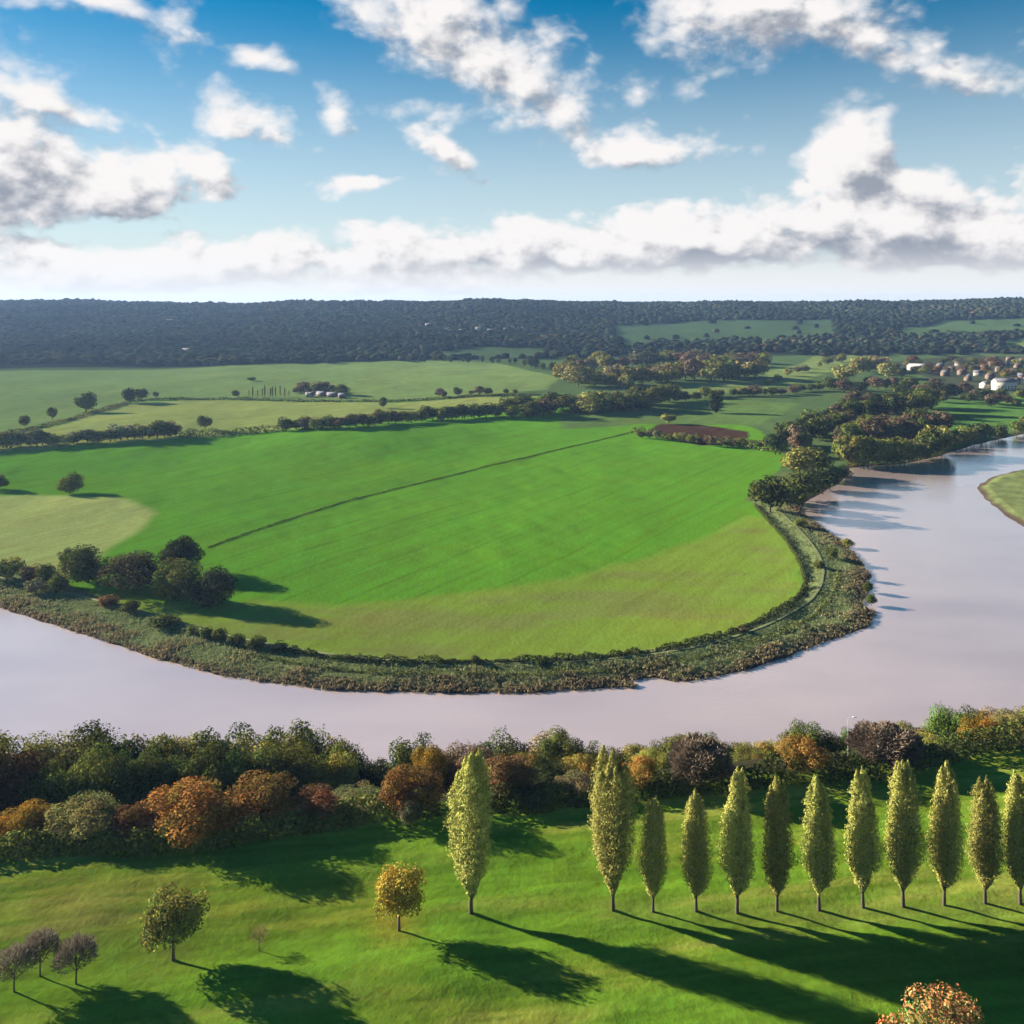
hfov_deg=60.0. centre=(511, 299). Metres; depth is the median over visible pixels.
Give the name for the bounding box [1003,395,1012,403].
village tree
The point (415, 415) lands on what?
hedgerow tree
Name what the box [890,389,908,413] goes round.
woodland tree
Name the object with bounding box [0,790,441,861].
hedge
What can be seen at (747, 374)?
woodland tree
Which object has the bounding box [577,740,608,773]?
bank tree
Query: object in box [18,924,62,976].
bare tree
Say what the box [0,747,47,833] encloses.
bank tree
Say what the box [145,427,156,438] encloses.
hedgerow tree
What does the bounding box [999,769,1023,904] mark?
poplar tree
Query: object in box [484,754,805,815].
hedge
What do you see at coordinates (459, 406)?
hedgerow tree
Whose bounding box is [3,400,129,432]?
hedge
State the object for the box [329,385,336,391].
farm tree
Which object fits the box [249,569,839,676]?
hedge
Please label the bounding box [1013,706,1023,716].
bank tree
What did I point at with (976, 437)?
hedgerow tree
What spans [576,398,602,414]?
hedgerow tree
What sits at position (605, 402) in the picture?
hedgerow tree
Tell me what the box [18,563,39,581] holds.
bush
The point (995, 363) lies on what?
village tree
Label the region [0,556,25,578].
bush
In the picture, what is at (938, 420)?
woodland tree
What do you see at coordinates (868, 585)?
bush
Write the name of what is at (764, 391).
hedgerow tree
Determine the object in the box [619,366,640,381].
woodland tree
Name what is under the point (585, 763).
bank tree
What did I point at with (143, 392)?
lone tree
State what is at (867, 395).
woodland tree
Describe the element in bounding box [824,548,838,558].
bush
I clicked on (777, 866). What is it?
poplar tree
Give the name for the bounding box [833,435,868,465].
woodland tree
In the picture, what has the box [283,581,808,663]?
hedge
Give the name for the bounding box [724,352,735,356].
woodland tree
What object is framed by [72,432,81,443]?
hedgerow tree
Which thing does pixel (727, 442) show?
hedgerow tree
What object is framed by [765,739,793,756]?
bank tree
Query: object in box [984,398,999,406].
village tree
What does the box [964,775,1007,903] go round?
poplar tree
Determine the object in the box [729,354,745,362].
woodland tree
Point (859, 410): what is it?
woodland tree
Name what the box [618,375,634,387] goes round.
woodland tree
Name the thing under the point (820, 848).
poplar tree
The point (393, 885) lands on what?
golden tree
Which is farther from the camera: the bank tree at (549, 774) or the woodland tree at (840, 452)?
the woodland tree at (840, 452)
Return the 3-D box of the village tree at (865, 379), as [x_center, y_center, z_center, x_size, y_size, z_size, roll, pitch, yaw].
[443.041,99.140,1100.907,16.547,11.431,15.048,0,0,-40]
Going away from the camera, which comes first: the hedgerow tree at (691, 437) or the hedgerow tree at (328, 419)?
the hedgerow tree at (691, 437)
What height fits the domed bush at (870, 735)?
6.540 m
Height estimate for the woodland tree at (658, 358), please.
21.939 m
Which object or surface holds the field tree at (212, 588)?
on the ground at (620, 541)
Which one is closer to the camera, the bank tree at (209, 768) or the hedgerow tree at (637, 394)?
the bank tree at (209, 768)
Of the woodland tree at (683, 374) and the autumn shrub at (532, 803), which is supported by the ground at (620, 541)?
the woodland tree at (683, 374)
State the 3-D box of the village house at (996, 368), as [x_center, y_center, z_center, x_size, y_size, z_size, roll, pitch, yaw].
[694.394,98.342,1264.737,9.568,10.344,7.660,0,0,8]
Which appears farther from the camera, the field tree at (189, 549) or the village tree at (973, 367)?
the village tree at (973, 367)
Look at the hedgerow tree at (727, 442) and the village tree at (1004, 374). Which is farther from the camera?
the village tree at (1004, 374)
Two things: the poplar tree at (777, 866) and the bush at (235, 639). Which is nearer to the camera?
the poplar tree at (777, 866)
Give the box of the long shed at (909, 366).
[907,364,923,369]
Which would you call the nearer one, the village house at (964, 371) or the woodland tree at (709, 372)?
the woodland tree at (709, 372)
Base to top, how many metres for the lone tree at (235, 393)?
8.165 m
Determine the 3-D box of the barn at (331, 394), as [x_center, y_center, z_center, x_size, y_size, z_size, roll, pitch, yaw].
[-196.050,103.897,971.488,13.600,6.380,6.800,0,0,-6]
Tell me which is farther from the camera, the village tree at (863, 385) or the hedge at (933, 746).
the village tree at (863, 385)
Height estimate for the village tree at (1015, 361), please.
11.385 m
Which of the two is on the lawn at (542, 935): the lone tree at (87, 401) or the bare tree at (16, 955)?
the bare tree at (16, 955)
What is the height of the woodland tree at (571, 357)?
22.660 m
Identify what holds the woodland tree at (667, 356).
on the ground at (620, 541)
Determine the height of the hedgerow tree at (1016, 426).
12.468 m
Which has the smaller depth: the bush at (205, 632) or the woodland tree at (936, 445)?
the bush at (205, 632)
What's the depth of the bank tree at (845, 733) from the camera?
185.37 m
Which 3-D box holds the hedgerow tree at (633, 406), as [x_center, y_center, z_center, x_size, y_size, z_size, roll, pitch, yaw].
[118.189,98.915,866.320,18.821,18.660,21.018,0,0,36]
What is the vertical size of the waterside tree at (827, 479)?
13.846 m
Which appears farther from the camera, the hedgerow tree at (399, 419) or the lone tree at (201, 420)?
the hedgerow tree at (399, 419)
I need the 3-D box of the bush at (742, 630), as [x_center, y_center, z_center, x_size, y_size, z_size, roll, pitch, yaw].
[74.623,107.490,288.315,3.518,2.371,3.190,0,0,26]
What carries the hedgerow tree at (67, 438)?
on the ground at (620, 541)
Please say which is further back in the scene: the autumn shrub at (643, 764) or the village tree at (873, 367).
the village tree at (873, 367)
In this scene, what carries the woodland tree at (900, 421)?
on the ground at (620, 541)
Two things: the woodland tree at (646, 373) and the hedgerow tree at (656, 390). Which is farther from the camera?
the woodland tree at (646, 373)
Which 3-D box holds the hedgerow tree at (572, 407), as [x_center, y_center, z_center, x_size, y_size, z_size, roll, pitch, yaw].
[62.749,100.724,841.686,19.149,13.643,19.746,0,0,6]
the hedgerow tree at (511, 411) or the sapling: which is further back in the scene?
the hedgerow tree at (511, 411)
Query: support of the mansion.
on the ground at (620, 541)
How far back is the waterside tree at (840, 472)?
536.60 m
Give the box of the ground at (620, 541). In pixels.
[0,303,1023,693]
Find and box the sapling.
[246,923,269,950]
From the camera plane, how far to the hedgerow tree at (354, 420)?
689.11 m
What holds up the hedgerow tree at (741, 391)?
on the ground at (620, 541)
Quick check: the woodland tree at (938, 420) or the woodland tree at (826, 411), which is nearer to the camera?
the woodland tree at (938, 420)
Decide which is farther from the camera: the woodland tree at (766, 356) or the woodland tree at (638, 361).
the woodland tree at (638, 361)
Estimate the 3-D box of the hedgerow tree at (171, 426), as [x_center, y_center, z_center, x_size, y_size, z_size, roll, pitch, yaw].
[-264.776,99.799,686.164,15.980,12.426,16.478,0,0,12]
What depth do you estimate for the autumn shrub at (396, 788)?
140.07 m
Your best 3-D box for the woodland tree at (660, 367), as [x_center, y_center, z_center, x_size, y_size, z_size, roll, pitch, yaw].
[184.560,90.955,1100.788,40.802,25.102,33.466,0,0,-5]
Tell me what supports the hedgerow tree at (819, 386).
on the ground at (620, 541)
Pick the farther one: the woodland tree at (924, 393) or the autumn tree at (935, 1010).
the woodland tree at (924, 393)
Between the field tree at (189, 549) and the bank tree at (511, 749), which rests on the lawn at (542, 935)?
the bank tree at (511, 749)
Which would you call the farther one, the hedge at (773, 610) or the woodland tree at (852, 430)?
the woodland tree at (852, 430)
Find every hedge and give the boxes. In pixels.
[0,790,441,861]
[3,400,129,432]
[130,393,539,401]
[178,424,285,438]
[209,432,628,546]
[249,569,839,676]
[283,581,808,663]
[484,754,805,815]
[629,425,773,450]
[754,503,807,581]
[807,718,1023,786]
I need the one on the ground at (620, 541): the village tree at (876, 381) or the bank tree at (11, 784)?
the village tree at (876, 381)
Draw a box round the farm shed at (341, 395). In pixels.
[338,393,345,397]
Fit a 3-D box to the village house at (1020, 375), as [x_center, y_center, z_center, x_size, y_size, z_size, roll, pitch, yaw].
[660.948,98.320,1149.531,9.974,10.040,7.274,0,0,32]
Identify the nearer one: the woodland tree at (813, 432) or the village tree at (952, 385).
the woodland tree at (813, 432)
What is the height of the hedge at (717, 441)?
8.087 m
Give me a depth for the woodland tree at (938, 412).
732.44 m
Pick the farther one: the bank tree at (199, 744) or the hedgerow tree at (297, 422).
the hedgerow tree at (297, 422)
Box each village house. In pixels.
[940,369,949,375]
[948,366,955,371]
[957,368,967,374]
[963,373,972,380]
[973,369,982,375]
[984,372,995,378]
[994,365,1002,371]
[1013,363,1022,368]
[1015,377,1021,383]
[1018,373,1023,378]
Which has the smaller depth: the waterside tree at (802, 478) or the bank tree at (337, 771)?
the bank tree at (337, 771)
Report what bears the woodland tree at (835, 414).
on the ground at (620, 541)
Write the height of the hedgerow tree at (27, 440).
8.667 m
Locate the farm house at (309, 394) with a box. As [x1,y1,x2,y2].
[305,391,314,396]
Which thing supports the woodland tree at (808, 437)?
on the ground at (620, 541)
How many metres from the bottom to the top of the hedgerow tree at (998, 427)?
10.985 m
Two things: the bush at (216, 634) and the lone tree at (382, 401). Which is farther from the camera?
the lone tree at (382, 401)
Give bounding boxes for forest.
[0,297,1023,365]
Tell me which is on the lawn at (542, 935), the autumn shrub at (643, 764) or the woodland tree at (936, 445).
the autumn shrub at (643, 764)
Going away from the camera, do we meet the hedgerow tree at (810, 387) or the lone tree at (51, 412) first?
the lone tree at (51, 412)
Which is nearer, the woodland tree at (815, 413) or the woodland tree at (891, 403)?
the woodland tree at (815, 413)
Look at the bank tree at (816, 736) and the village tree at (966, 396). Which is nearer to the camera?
the bank tree at (816, 736)
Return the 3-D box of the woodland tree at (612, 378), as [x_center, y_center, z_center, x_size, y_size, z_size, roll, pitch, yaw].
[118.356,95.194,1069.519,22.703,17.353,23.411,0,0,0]
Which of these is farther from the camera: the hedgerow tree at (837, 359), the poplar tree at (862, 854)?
the hedgerow tree at (837, 359)
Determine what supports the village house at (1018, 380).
on the ground at (620, 541)
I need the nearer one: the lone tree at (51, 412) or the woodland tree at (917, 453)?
the woodland tree at (917, 453)
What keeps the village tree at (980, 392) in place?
on the ground at (620, 541)
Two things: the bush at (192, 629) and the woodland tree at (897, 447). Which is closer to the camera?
the bush at (192, 629)
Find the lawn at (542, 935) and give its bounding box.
[0,735,1023,1023]
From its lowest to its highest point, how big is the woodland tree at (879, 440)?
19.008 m
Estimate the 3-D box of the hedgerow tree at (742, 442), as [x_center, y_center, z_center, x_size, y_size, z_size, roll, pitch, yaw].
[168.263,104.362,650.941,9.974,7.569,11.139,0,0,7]
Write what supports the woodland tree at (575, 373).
on the ground at (620, 541)
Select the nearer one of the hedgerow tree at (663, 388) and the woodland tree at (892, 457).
the woodland tree at (892, 457)
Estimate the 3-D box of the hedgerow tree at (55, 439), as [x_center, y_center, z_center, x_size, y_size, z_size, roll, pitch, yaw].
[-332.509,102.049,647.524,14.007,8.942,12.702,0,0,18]
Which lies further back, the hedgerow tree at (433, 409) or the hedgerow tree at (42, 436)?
the hedgerow tree at (433, 409)
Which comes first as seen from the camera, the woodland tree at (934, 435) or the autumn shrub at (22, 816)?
the autumn shrub at (22, 816)
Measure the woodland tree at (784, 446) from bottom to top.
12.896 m
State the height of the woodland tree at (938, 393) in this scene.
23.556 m
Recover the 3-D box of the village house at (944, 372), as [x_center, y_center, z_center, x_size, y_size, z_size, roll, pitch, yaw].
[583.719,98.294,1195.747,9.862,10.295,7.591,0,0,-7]
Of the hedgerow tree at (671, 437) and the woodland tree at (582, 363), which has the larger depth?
the woodland tree at (582, 363)
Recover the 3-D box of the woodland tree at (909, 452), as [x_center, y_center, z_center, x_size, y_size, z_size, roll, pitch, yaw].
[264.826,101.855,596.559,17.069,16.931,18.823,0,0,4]
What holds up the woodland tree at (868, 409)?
on the ground at (620, 541)
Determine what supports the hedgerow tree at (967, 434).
on the ground at (620, 541)
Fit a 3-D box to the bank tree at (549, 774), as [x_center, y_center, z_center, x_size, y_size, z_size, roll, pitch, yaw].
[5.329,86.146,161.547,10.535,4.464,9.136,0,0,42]
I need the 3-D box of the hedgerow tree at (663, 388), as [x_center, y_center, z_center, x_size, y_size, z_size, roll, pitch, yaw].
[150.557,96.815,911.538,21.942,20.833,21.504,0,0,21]
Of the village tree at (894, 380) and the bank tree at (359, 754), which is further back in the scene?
the village tree at (894, 380)
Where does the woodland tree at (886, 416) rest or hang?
on the ground at (620, 541)
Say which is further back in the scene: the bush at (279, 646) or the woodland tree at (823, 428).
the woodland tree at (823, 428)
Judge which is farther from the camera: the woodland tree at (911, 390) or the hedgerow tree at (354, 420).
the woodland tree at (911, 390)
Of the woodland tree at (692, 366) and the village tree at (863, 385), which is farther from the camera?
the woodland tree at (692, 366)
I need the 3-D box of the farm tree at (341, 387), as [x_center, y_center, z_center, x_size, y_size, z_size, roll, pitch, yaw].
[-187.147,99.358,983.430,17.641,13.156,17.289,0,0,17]
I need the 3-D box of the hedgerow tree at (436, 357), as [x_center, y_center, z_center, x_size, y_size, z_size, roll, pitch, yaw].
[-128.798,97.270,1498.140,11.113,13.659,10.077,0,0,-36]
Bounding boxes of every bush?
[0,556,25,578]
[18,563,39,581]
[23,577,47,592]
[34,562,58,583]
[45,570,69,592]
[97,593,120,606]
[119,599,140,612]
[147,613,182,627]
[187,624,198,634]
[199,626,212,638]
[210,627,229,639]
[226,633,245,645]
[245,634,266,648]
[270,640,288,651]
[470,655,481,664]
[533,657,545,665]
[667,732,735,785]
[737,626,746,632]
[793,518,806,526]
[813,559,824,568]
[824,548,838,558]
[841,538,855,546]
[843,719,926,769]
[860,570,871,579]
[862,582,873,590]
[865,593,877,603]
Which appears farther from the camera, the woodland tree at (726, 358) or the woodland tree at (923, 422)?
the woodland tree at (726, 358)
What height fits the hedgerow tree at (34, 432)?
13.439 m
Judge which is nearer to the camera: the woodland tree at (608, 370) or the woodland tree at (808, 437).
the woodland tree at (808, 437)
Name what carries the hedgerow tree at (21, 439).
on the ground at (620, 541)
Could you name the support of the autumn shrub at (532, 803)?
on the lawn at (542, 935)
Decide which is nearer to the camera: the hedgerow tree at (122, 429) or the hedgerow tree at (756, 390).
the hedgerow tree at (122, 429)
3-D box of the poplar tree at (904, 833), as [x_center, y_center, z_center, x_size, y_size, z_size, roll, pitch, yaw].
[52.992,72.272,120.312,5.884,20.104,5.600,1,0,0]
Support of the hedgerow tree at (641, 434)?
on the ground at (620, 541)
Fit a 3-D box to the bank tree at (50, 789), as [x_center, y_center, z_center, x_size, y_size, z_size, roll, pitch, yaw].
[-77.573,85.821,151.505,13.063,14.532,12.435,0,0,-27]
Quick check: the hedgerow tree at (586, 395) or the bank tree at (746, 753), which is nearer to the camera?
the bank tree at (746, 753)
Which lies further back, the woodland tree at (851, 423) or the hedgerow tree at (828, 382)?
the hedgerow tree at (828, 382)
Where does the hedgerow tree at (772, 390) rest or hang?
on the ground at (620, 541)
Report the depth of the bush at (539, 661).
262.72 m
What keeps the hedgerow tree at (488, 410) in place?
on the ground at (620, 541)
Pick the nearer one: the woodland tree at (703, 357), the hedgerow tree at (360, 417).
the hedgerow tree at (360, 417)
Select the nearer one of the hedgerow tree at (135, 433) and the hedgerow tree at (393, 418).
the hedgerow tree at (135, 433)
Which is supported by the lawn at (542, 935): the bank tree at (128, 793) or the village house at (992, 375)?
the bank tree at (128, 793)
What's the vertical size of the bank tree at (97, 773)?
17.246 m
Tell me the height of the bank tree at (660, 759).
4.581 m
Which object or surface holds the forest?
on the ground at (620, 541)
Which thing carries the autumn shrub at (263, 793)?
on the lawn at (542, 935)
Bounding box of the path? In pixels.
[0,507,824,663]
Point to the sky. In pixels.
(236, 151)
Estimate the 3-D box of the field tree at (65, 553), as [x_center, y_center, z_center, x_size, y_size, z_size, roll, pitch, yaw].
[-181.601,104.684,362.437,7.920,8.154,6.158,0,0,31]
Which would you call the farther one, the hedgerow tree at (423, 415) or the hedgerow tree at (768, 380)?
the hedgerow tree at (768, 380)
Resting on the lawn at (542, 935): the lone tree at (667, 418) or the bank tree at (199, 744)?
the bank tree at (199, 744)
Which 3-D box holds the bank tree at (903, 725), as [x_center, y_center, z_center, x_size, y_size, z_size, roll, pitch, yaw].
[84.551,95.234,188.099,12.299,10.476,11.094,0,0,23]
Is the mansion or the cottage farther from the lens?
the cottage
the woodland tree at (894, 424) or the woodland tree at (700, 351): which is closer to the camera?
the woodland tree at (894, 424)
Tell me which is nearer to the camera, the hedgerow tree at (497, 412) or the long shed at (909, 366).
the hedgerow tree at (497, 412)
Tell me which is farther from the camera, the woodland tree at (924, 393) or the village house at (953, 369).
the village house at (953, 369)
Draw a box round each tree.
[0,431,14,447]
[0,431,20,447]
[0,474,9,486]
[0,730,58,828]
[0,733,21,780]
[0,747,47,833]
[0,940,38,991]
[13,726,108,828]
[15,432,25,446]
[15,755,90,829]
[18,415,30,425]
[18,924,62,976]
[22,436,37,446]
[23,428,49,445]
[30,432,53,444]
[41,435,53,445]
[46,407,57,416]
[49,433,63,445]
[49,931,98,984]
[54,470,84,493]
[56,543,114,582]
[57,546,70,564]
[58,434,73,444]
[61,740,128,816]
[62,719,149,820]
[68,430,83,442]
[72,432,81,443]
[73,391,96,410]
[80,429,96,442]
[85,433,100,442]
[92,430,104,442]
[96,549,168,594]
[97,748,169,815]
[100,429,121,441]
[104,728,190,769]
[106,424,134,439]
[121,387,138,402]
[126,426,139,438]
[132,423,153,438]
[135,388,148,399]
[137,752,203,818]
[139,881,210,960]
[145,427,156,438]
[146,419,168,437]
[148,556,203,600]
[149,730,206,768]
[156,535,205,569]
[158,429,173,436]
[165,420,181,436]
[175,737,239,811]
[177,563,238,608]
[187,722,255,757]
[196,415,212,426]
[212,729,287,770]
[216,744,283,805]
[231,390,239,395]
[260,718,325,799]
[262,741,316,803]
[277,416,293,431]
[292,415,309,428]
[293,386,303,392]
[296,381,309,392]
[296,724,365,785]
[299,417,311,428]
[307,381,323,392]
[308,417,323,429]
[308,741,359,796]
[317,740,382,787]
[318,381,329,390]
[322,414,334,426]
[328,419,335,428]
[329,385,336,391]
[332,417,348,428]
[335,384,349,392]
[343,415,359,427]
[345,413,367,425]
[348,760,387,791]
[360,414,378,425]
[366,413,384,425]
[373,409,391,423]
[373,757,389,786]
[373,861,427,930]
[379,396,387,405]
[380,731,431,784]
[383,409,399,423]
[390,413,402,422]
[398,411,408,422]
[398,797,422,829]
[405,414,412,422]
[407,411,419,422]
[409,743,449,786]
[410,746,458,793]
[416,405,434,420]
[419,412,429,420]
[428,407,438,419]
[432,354,438,360]
[434,388,443,396]
[435,410,447,419]
[437,406,454,419]
[440,391,446,396]
[442,748,494,914]
[443,739,477,792]
[449,406,461,419]
[453,387,462,394]
[455,403,472,418]
[455,744,502,788]
[458,403,471,418]
[469,406,478,417]
[470,403,486,417]
[474,386,484,394]
[474,725,524,759]
[478,402,496,417]
[484,387,492,393]
[488,403,503,416]
[489,356,494,362]
[490,405,505,416]
[498,399,520,411]
[504,405,521,417]
[510,397,528,412]
[511,751,548,784]
[513,394,534,401]
[519,403,536,416]
[521,725,571,760]
[524,400,545,417]
[526,357,532,366]
[526,755,572,782]
[531,358,539,368]
[533,397,557,415]
[534,729,585,773]
[535,391,561,401]
[548,362,556,370]
[552,361,576,381]
[553,395,574,411]
[560,364,592,386]
[560,753,598,777]
[564,354,578,361]
[568,400,586,412]
[574,360,588,366]
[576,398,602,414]
[577,389,608,399]
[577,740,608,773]
[584,358,597,368]
[585,370,608,386]
[586,744,641,911]
[587,351,609,366]
[589,397,610,411]
[595,354,615,366]
[597,746,632,771]
[601,372,619,385]
[602,364,622,383]
[602,392,619,410]
[606,395,633,411]
[615,392,635,409]
[617,743,663,771]
[618,356,629,365]
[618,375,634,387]
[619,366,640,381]
[623,385,646,394]
[627,393,637,409]
[628,355,637,365]
[629,351,649,365]
[630,367,658,384]
[631,390,651,410]
[633,748,670,769]
[635,390,664,409]
[635,795,669,912]
[636,351,655,365]
[636,430,645,437]
[638,364,655,370]
[645,430,653,437]
[646,385,668,405]
[648,736,680,768]
[649,353,664,365]
[649,363,674,382]
[652,431,660,439]
[655,384,669,403]
[656,366,680,382]
[658,384,673,401]
[659,731,705,765]
[660,350,679,363]
[660,414,676,423]
[662,382,681,401]
[665,361,683,378]
[665,434,674,440]
[671,351,699,361]
[672,432,685,441]
[678,788,718,911]
[679,365,690,379]
[680,391,692,400]
[683,357,706,380]
[685,434,695,442]
[691,348,711,355]
[691,392,701,399]
[693,352,712,361]
[696,362,724,381]
[698,386,711,398]
[698,437,704,443]
[702,357,723,377]
[703,435,716,443]
[704,730,731,753]
[707,392,723,412]
[709,389,720,395]
[710,354,729,361]
[711,360,740,381]
[715,766,756,913]
[723,438,731,446]
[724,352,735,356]
[724,741,758,759]
[728,359,749,377]
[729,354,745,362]
[729,388,736,395]
[730,745,767,761]
[732,352,757,361]
[734,360,753,377]
[734,437,747,446]
[735,387,748,395]
[741,358,769,377]
[746,384,761,395]
[746,439,755,446]
[747,474,795,512]
[751,740,780,756]
[752,351,771,363]
[758,774,798,912]
[761,388,767,394]
[763,378,772,383]
[763,432,786,454]
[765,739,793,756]
[767,386,778,395]
[773,374,782,380]
[773,421,798,442]
[774,437,788,454]
[776,718,840,753]
[778,388,786,394]
[780,446,817,473]
[781,480,808,506]
[783,368,793,374]
[783,471,825,495]
[784,424,808,444]
[786,386,800,393]
[787,432,806,448]
[793,366,801,372]
[794,383,806,390]
[795,414,812,425]
[797,774,840,911]
[799,364,809,371]
[799,409,824,419]
[799,432,812,447]
[802,419,818,437]
[804,466,839,490]
[806,416,829,439]
[806,446,834,471]
[807,383,815,390]
[813,382,824,389]
[817,414,836,435]
[821,356,833,364]
[821,376,835,388]
[822,407,838,415]
[825,734,851,751]
[826,465,852,479]
[828,410,847,426]
[829,364,858,379]
[829,403,849,411]
[831,355,840,361]
[831,437,859,464]
[833,427,843,441]
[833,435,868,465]
[834,379,855,391]
[835,421,854,434]
[836,353,846,362]
[836,398,858,415]
[837,726,877,749]
[838,423,864,441]
[840,389,862,402]
[842,411,855,421]
[843,766,884,908]
[844,434,880,464]
[845,409,856,419]
[845,441,871,466]
[848,401,866,421]
[848,435,880,464]
[848,436,873,464]
[849,359,870,372]
[849,386,860,392]
[850,355,876,371]
[854,381,868,389]
[854,414,879,424]
[856,392,873,400]
[858,417,891,439]
[858,421,876,437]
[859,400,877,414]
[863,375,874,383]
[863,435,884,463]
[866,377,889,389]
[868,355,891,369]
[868,359,878,371]
[868,393,890,415]
[874,414,892,421]
[874,443,887,464]
[874,445,892,463]
[876,362,903,377]
[878,980,984,1023]
[880,379,892,388]
[880,438,900,462]
[881,436,903,457]
[881,447,898,464]
[881,759,929,907]
[883,395,895,413]
[884,416,902,439]
[884,420,906,440]
[885,393,901,415]
[886,376,900,385]
[887,418,911,428]
[888,384,903,393]
[888,440,908,463]
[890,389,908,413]
[890,399,905,415]
[890,720,938,743]
[895,437,922,462]
[897,370,905,377]
[897,380,910,388]
[897,412,918,436]
[898,395,918,413]
[899,385,919,395]
[899,393,917,412]
[899,419,921,439]
[899,440,917,462]
[902,377,921,388]
[903,407,935,423]
[905,355,919,363]
[906,419,918,438]
[911,365,919,371]
[911,417,936,437]
[911,438,934,459]
[914,386,939,409]
[914,439,931,459]
[915,731,946,744]
[916,397,926,410]
[916,414,942,428]
[916,434,940,455]
[917,366,930,374]
[917,425,945,448]
[918,424,954,454]
[920,700,971,741]
[921,381,936,387]
[922,362,934,367]
[922,384,939,403]
[922,430,952,455]
[923,760,967,905]
[926,378,944,389]
[931,410,951,421]
[931,425,955,453]
[932,365,942,372]
[934,411,954,428]
[937,358,947,362]
[937,385,959,396]
[938,391,948,400]
[941,429,956,453]
[943,383,957,388]
[951,703,992,720]
[953,425,979,442]
[955,365,969,369]
[957,381,974,392]
[957,710,1004,740]
[958,362,971,364]
[958,392,977,401]
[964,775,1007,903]
[967,357,978,363]
[967,365,981,370]
[967,421,995,438]
[969,429,979,442]
[973,388,994,399]
[979,706,1019,726]
[982,366,990,372]
[983,392,1006,401]
[984,357,996,362]
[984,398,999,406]
[988,713,1023,735]
[989,361,1000,365]
[990,359,1006,365]
[991,423,1008,434]
[994,388,1009,395]
[997,429,1008,437]
[999,369,1012,375]
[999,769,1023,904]
[1000,372,1010,376]
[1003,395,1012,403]
[1009,420,1023,433]
[1011,359,1019,362]
[1011,398,1021,405]
[1013,368,1023,373]
[1013,390,1023,398]
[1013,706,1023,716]
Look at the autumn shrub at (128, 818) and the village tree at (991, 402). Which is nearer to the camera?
the autumn shrub at (128, 818)
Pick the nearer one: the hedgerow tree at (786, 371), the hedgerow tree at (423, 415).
the hedgerow tree at (423, 415)
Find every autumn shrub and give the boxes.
[0,798,59,841]
[43,789,120,843]
[109,800,159,838]
[141,776,242,848]
[221,769,299,829]
[287,783,345,822]
[331,779,386,813]
[377,763,445,818]
[481,752,538,797]
[503,781,553,807]
[549,769,592,797]
[622,754,658,787]
[774,731,834,774]
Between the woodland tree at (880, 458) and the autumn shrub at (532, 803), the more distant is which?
the woodland tree at (880, 458)
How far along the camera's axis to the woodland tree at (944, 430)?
622.30 m
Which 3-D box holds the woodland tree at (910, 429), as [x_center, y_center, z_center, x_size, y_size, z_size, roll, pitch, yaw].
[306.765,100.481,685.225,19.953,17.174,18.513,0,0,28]
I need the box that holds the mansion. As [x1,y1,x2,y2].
[991,377,1016,389]
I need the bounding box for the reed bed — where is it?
[0,504,875,693]
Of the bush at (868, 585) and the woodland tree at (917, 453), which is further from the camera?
the woodland tree at (917, 453)
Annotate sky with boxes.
[0,0,1023,302]
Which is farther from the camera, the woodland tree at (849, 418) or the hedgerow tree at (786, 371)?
the hedgerow tree at (786, 371)
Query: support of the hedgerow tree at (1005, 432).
on the ground at (620, 541)
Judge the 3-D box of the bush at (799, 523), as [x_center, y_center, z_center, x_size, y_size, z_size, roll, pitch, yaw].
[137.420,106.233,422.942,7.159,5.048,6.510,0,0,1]
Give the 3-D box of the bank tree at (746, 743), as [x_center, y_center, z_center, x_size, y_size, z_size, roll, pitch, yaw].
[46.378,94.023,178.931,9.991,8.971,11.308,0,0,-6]
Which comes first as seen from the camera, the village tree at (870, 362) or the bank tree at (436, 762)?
the bank tree at (436, 762)
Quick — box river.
[0,434,1023,772]
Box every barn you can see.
[316,391,326,395]
[326,392,338,396]
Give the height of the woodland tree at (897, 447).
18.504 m
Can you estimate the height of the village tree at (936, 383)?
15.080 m
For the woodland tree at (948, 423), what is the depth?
723.30 m
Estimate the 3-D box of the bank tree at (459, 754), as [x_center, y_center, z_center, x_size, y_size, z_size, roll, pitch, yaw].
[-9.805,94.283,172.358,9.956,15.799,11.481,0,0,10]
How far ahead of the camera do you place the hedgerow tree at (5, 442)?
636.20 m
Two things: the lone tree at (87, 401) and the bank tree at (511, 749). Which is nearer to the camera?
the bank tree at (511, 749)
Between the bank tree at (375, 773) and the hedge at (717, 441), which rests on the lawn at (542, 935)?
the bank tree at (375, 773)
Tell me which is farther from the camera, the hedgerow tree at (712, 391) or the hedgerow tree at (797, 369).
the hedgerow tree at (797, 369)
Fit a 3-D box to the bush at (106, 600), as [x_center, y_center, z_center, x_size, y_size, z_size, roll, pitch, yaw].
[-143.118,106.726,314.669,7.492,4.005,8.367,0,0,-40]
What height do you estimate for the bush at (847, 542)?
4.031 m
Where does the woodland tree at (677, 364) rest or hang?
on the ground at (620, 541)
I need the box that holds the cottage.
[979,380,990,388]
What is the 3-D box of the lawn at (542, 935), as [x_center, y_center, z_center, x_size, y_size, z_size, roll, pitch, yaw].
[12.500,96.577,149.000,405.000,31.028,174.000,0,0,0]
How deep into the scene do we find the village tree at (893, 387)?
1001.77 m
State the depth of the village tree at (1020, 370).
1184.43 m
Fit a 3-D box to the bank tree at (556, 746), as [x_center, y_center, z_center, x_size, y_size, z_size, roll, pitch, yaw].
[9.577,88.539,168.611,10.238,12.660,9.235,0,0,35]
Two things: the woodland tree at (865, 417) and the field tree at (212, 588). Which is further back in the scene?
the woodland tree at (865, 417)
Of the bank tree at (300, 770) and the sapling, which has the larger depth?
the bank tree at (300, 770)
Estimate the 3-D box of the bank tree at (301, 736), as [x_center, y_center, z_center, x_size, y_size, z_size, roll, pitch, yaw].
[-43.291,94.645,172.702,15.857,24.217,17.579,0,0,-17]

